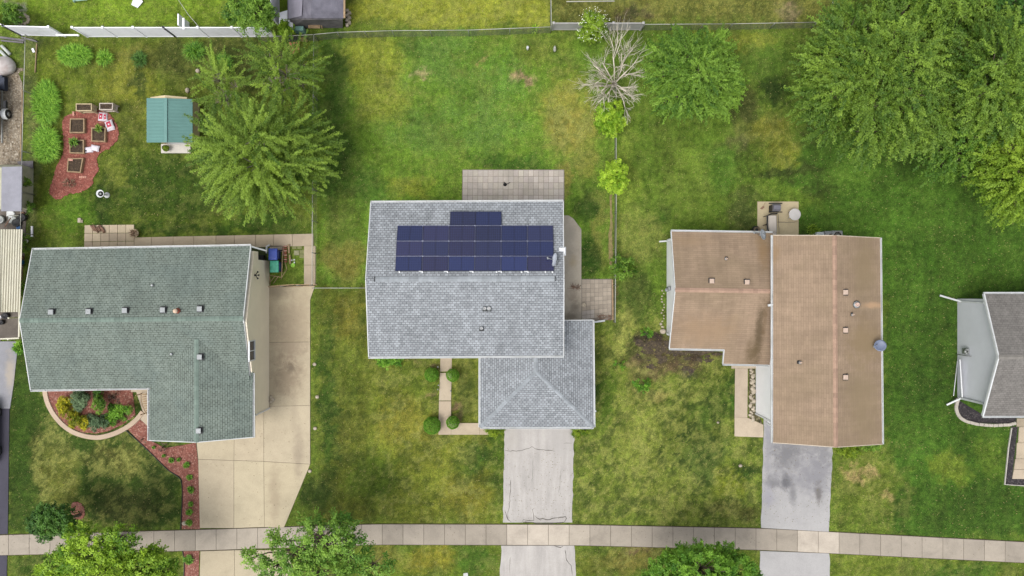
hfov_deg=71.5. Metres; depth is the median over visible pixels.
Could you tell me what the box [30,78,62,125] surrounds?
daylily clump
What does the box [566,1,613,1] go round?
gate board
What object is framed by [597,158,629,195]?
shrub
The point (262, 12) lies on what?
tree
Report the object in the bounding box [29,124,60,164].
daylily clump
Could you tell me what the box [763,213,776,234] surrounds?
patio sofa
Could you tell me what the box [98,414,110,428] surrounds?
shrub
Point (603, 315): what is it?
dry weeds
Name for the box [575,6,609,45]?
shrub
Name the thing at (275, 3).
privacy fence
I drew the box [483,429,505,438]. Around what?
shrub
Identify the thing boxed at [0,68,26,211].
gravel bed
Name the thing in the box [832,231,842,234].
air conditioner
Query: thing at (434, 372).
boxwood
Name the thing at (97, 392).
shrub
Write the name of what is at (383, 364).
shrub
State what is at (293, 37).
chain link fence
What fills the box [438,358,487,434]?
front path
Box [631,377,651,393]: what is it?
shrub
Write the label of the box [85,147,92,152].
mulch bag
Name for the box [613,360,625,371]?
shrub
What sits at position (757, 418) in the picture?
bare soil
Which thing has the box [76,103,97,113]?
raised bed
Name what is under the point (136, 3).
paper board
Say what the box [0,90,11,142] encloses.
boat trailer
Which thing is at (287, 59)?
tree
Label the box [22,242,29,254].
weed
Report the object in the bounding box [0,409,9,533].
driveway
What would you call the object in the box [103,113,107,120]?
mulch bag
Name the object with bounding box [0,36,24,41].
board
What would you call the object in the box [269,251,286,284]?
trellis
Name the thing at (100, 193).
bird bath
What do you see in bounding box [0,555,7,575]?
driveway
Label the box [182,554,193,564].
mulch plant
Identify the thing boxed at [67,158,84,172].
raised bed
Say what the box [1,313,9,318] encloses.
clutter
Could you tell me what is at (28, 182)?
weed
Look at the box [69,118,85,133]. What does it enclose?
raised bed
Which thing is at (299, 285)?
gate
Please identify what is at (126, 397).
mulch bed
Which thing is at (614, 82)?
bare tree
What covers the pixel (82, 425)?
shrub
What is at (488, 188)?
patio
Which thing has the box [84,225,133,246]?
patio
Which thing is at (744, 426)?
front path
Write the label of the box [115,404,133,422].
shrub
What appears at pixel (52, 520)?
tree
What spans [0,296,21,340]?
vinyl gate
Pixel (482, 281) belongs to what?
house
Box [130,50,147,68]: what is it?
daylily clump
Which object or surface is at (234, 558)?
driveway bed
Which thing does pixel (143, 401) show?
garden bench
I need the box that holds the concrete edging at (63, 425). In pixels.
[42,391,143,439]
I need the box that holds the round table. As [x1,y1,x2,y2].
[787,209,800,219]
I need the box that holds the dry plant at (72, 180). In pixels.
[62,177,74,188]
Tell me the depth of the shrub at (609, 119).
48.28 m
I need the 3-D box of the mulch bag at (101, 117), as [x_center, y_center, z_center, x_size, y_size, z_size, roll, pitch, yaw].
[-28.837,-12.037,49.913,0.420,0.165,0.620,7,90,0]
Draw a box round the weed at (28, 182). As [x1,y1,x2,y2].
[23,176,32,186]
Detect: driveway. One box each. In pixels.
[0,341,16,408]
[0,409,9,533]
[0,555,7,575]
[197,286,314,575]
[500,429,575,575]
[760,419,832,575]
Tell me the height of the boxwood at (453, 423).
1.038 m
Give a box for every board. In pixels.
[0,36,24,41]
[1,40,23,43]
[20,124,21,160]
[35,44,37,72]
[131,0,142,7]
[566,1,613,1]
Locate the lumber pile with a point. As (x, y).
(28, 164)
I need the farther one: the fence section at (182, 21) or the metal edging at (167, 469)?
the metal edging at (167, 469)
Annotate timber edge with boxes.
[611,279,613,319]
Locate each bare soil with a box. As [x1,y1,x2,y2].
[251,247,266,260]
[634,339,722,373]
[749,369,762,423]
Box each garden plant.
[68,136,77,146]
[94,124,101,133]
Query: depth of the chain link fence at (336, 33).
49.24 m
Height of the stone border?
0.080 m
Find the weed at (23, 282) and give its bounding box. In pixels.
[21,277,26,287]
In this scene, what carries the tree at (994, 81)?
on the lawn at (464, 386)
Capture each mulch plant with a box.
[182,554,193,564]
[183,461,189,468]
[185,508,192,515]
[185,519,191,526]
[186,487,193,492]
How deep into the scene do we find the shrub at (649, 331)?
49.33 m
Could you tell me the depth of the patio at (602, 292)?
49.95 m
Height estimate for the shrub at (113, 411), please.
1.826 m
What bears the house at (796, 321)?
on the lawn at (464, 386)
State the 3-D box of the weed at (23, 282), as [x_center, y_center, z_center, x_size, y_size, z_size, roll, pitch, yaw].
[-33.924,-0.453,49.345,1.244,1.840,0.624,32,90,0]
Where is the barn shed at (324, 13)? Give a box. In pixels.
[287,0,345,27]
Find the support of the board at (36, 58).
on the lawn at (464, 386)
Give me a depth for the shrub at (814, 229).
49.65 m
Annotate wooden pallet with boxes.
[308,25,322,28]
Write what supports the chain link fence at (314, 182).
on the lawn at (464, 386)
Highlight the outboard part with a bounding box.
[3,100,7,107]
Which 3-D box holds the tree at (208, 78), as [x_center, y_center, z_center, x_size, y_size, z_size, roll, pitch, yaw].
[-19.198,-13.339,47.543,4.610,5.114,6.031,0,90,0]
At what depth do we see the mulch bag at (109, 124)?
49.74 m
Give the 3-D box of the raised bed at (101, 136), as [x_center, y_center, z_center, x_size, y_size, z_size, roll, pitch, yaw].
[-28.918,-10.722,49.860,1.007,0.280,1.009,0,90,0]
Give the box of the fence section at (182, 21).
[177,14,188,28]
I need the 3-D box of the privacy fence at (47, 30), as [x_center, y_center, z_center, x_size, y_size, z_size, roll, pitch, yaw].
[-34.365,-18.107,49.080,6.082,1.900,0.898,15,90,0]
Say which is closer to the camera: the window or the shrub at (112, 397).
the window
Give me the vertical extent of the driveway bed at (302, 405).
0.050 m
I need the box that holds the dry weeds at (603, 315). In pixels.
[597,314,613,322]
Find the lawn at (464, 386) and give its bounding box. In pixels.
[0,0,1023,575]
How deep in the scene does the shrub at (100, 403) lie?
49.02 m
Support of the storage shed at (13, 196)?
on the lawn at (464, 386)
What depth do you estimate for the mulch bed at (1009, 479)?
49.98 m
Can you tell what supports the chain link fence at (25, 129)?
on the lawn at (464, 386)
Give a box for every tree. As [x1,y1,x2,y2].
[24,500,81,543]
[31,519,180,575]
[182,86,347,226]
[187,39,251,116]
[220,0,279,37]
[230,28,332,115]
[239,505,396,575]
[570,18,649,122]
[635,23,749,127]
[637,537,762,575]
[783,0,973,171]
[861,0,1003,39]
[910,104,1022,195]
[937,1,1023,147]
[961,126,1023,232]
[977,0,1023,45]
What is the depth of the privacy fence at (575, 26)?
49.31 m
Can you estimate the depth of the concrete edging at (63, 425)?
49.91 m
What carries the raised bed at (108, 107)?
on the lawn at (464, 386)
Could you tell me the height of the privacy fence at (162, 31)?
1.900 m
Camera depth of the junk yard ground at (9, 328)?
49.97 m
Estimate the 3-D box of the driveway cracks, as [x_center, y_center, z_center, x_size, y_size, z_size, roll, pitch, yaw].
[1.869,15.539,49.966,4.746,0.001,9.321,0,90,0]
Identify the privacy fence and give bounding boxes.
[0,23,65,36]
[70,26,273,37]
[270,0,279,24]
[552,22,644,30]
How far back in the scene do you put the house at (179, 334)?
46.13 m
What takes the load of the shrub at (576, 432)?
on the lawn at (464, 386)
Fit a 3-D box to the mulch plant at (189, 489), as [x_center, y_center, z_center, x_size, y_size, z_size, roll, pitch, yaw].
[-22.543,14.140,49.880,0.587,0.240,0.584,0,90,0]
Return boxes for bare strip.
[608,194,612,268]
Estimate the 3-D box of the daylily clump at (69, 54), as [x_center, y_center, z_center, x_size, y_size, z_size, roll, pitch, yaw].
[-30.505,-16.213,49.700,2.947,0.600,2.043,0,90,0]
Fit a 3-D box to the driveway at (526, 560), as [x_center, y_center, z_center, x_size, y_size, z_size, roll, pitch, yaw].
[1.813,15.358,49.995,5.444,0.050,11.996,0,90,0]
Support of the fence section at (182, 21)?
on the lawn at (464, 386)
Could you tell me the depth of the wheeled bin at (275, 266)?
48.96 m
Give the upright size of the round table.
0.732 m
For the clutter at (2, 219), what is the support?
on the junk yard ground at (9, 328)
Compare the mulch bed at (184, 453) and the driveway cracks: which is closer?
the driveway cracks
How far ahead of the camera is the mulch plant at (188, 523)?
49.83 m
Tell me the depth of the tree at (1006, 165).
43.29 m
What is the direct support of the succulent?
in the flower pot
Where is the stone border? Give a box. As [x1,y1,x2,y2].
[1004,428,1023,485]
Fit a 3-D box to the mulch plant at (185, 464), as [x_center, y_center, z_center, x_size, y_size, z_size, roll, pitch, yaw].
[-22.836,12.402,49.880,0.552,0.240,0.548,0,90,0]
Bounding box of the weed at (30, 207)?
[26,200,35,213]
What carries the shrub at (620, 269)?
on the lawn at (464, 386)
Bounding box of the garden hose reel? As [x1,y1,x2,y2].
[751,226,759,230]
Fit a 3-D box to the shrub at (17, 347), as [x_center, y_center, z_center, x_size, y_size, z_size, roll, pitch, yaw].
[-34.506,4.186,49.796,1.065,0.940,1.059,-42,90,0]
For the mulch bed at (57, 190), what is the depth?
49.97 m
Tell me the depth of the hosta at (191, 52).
49.66 m
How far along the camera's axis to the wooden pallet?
49.45 m
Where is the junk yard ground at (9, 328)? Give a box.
[0,209,26,337]
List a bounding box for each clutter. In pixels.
[0,215,5,223]
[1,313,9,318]
[6,211,14,217]
[8,216,16,223]
[11,219,21,226]
[17,213,27,220]
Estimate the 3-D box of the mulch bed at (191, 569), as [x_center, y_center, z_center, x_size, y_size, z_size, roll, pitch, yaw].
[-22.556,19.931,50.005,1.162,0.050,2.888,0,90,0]
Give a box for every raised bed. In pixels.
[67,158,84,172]
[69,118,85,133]
[69,140,85,153]
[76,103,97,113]
[91,127,106,142]
[99,103,118,112]
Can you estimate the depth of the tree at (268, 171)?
43.70 m
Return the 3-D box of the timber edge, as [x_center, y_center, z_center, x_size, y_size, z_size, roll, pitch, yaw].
[7.060,0.824,49.940,0.100,0.120,2.847,-1,90,0]
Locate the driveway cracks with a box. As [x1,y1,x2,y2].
[505,447,571,569]
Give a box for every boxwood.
[423,417,440,434]
[424,367,438,381]
[446,369,459,381]
[446,416,458,429]
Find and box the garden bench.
[135,393,146,414]
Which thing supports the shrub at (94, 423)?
on the mulch bed at (126, 397)
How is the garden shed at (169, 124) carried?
on the lawn at (464, 386)
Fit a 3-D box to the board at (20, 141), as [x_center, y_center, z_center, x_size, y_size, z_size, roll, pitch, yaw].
[-34.477,-10.225,49.940,0.070,0.080,2.622,1,90,0]
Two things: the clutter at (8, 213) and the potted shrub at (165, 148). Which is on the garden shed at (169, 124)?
the potted shrub at (165, 148)
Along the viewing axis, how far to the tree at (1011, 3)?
43.17 m
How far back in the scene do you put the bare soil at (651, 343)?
49.98 m
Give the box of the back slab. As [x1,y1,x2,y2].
[757,202,798,234]
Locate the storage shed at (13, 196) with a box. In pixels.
[0,165,33,210]
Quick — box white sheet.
[279,10,287,23]
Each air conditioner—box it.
[823,231,831,234]
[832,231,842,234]
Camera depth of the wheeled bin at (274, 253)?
48.91 m
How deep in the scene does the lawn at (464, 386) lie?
50.02 m
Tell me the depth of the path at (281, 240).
49.96 m
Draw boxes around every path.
[131,390,146,424]
[134,234,315,283]
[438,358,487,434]
[564,215,580,319]
[731,366,762,436]
[1012,418,1023,478]
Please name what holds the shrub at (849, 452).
on the lawn at (464, 386)
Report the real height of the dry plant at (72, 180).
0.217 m
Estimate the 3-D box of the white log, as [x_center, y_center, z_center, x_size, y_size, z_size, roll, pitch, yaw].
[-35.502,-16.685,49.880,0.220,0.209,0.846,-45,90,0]
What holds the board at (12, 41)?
on the lawn at (464, 386)
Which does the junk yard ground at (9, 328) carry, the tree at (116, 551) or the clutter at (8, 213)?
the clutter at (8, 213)
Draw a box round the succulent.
[128,229,137,239]
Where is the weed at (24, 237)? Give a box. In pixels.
[22,233,30,243]
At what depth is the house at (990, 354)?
46.56 m
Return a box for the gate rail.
[56,34,79,35]
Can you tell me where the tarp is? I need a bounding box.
[0,56,15,76]
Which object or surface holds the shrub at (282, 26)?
on the lawn at (464, 386)
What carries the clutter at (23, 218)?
on the junk yard ground at (9, 328)
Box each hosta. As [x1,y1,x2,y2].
[180,38,205,61]
[213,51,233,73]
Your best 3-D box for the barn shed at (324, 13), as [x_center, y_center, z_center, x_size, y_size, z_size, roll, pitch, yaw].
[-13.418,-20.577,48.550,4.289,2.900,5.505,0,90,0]
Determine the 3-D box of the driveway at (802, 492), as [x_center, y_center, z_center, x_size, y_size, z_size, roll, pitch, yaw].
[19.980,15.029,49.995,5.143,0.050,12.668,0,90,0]
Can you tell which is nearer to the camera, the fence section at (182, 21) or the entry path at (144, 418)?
the fence section at (182, 21)
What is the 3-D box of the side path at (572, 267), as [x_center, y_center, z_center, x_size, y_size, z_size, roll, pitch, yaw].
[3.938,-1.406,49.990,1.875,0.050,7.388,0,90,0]
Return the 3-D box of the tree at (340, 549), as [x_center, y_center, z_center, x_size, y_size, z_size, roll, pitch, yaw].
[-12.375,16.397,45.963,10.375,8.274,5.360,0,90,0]
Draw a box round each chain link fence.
[20,34,38,290]
[257,34,318,41]
[311,35,318,284]
[314,26,551,39]
[550,0,551,28]
[613,83,616,322]
[641,22,815,30]
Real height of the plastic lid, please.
0.700 m
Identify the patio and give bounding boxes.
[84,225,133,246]
[463,170,563,200]
[582,280,610,319]
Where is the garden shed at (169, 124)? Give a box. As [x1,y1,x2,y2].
[146,95,198,152]
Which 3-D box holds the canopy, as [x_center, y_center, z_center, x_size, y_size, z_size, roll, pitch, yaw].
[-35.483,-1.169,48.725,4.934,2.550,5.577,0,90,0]
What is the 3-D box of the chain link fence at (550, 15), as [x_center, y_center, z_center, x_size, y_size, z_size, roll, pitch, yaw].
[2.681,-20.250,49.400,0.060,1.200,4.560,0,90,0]
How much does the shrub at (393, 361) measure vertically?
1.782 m
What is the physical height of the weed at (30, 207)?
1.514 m
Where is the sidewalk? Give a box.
[0,524,1023,562]
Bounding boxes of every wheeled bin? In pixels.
[268,248,281,259]
[270,261,282,271]
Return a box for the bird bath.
[96,190,109,197]
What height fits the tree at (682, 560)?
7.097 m
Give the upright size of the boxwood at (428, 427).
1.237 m
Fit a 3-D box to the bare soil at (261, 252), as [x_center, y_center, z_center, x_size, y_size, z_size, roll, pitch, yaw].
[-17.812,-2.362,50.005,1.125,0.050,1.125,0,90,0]
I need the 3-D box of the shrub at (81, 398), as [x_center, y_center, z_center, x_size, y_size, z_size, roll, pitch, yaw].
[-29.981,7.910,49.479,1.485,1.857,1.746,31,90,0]
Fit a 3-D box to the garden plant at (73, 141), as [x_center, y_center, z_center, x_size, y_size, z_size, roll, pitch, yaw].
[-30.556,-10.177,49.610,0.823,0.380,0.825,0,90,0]
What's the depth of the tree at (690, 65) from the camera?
44.83 m
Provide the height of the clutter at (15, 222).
0.220 m
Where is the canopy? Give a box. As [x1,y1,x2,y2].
[0,229,22,311]
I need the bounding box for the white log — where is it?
[0,45,11,55]
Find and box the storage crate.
[0,75,7,90]
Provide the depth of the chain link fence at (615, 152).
49.42 m
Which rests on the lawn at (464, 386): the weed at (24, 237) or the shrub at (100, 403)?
the weed at (24, 237)
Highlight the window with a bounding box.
[248,340,255,361]
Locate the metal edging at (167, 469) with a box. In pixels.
[126,430,182,528]
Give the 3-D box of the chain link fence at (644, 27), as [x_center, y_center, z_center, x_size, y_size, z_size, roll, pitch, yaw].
[15.056,-18.168,49.400,11.948,1.200,0.099,-1,90,0]
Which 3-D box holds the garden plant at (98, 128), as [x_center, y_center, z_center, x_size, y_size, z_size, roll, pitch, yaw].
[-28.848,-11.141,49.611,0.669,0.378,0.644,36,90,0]
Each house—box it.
[19,244,269,442]
[365,200,604,428]
[659,229,886,447]
[940,292,1023,417]
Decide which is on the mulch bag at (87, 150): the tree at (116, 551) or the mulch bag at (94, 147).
the mulch bag at (94, 147)
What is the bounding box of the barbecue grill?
[769,203,781,212]
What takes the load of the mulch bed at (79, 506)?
on the lawn at (464, 386)
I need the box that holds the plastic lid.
[293,26,305,33]
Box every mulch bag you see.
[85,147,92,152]
[90,144,99,151]
[98,112,104,120]
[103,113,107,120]
[105,119,114,129]
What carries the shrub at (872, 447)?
on the lawn at (464, 386)
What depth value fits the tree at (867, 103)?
42.11 m
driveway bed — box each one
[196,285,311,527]
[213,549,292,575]
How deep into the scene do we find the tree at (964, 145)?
44.79 m
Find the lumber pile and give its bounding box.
[17,161,32,167]
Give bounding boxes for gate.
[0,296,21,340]
[268,284,316,287]
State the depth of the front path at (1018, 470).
49.95 m
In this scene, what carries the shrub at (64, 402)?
on the mulch bed at (126, 397)
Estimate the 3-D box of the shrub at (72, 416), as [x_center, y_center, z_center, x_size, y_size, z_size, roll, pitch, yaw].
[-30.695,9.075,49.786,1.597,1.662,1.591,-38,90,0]
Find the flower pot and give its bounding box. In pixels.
[130,229,138,237]
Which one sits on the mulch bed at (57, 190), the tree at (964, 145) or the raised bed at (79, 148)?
the raised bed at (79, 148)
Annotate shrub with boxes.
[0,1,24,24]
[12,339,23,354]
[55,395,72,418]
[64,406,81,428]
[68,391,90,411]
[76,415,89,430]
[84,413,103,432]
[90,393,106,414]
[93,390,103,398]
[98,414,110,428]
[103,410,119,426]
[107,390,120,403]
[107,401,122,419]
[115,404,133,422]
[162,145,168,151]
[276,18,295,39]
[374,359,392,369]
[390,358,403,366]
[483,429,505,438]
[570,429,591,439]
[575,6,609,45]
[593,98,627,137]
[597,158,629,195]
[608,253,638,281]
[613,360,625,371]
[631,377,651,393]
[640,326,653,337]
[806,224,822,234]
[833,446,862,458]
[859,445,881,451]
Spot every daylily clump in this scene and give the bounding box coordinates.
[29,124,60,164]
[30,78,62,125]
[55,42,93,69]
[95,49,113,66]
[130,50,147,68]
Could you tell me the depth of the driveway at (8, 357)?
49.97 m
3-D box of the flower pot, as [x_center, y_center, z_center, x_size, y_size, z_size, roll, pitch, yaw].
[-26.400,-3.825,49.840,0.600,0.320,0.594,0,90,0]
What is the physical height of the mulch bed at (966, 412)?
0.050 m
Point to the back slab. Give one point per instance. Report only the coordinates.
(791, 227)
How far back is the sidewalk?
49.95 m
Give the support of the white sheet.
attached to the barn shed at (324, 13)
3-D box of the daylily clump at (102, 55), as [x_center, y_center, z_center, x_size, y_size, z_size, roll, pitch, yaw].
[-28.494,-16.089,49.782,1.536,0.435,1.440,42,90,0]
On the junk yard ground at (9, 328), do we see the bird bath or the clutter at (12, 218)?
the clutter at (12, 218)
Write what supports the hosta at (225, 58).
on the lawn at (464, 386)
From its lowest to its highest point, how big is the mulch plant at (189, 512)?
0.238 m
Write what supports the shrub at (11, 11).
on the lawn at (464, 386)
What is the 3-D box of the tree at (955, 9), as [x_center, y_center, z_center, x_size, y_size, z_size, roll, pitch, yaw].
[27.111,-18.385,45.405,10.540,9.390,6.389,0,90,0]
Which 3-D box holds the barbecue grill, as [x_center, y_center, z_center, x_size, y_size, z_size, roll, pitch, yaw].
[18.212,-5.550,49.425,0.950,0.950,0.670,0,90,0]
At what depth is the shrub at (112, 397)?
49.54 m
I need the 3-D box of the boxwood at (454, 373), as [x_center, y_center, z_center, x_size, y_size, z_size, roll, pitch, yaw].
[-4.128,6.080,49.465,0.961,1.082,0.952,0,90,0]
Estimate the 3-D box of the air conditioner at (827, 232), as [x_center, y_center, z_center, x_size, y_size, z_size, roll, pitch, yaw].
[22.087,-3.712,49.688,0.700,0.625,0.500,0,90,0]
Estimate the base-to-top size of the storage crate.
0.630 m
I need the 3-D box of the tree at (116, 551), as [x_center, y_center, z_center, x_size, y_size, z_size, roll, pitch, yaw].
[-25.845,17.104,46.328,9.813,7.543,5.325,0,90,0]
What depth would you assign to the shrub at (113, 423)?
49.43 m
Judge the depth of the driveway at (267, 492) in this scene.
49.95 m
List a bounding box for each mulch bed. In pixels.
[48,390,135,433]
[49,109,118,199]
[71,501,84,519]
[128,420,199,528]
[183,551,199,575]
[955,398,1015,422]
[1005,427,1023,484]

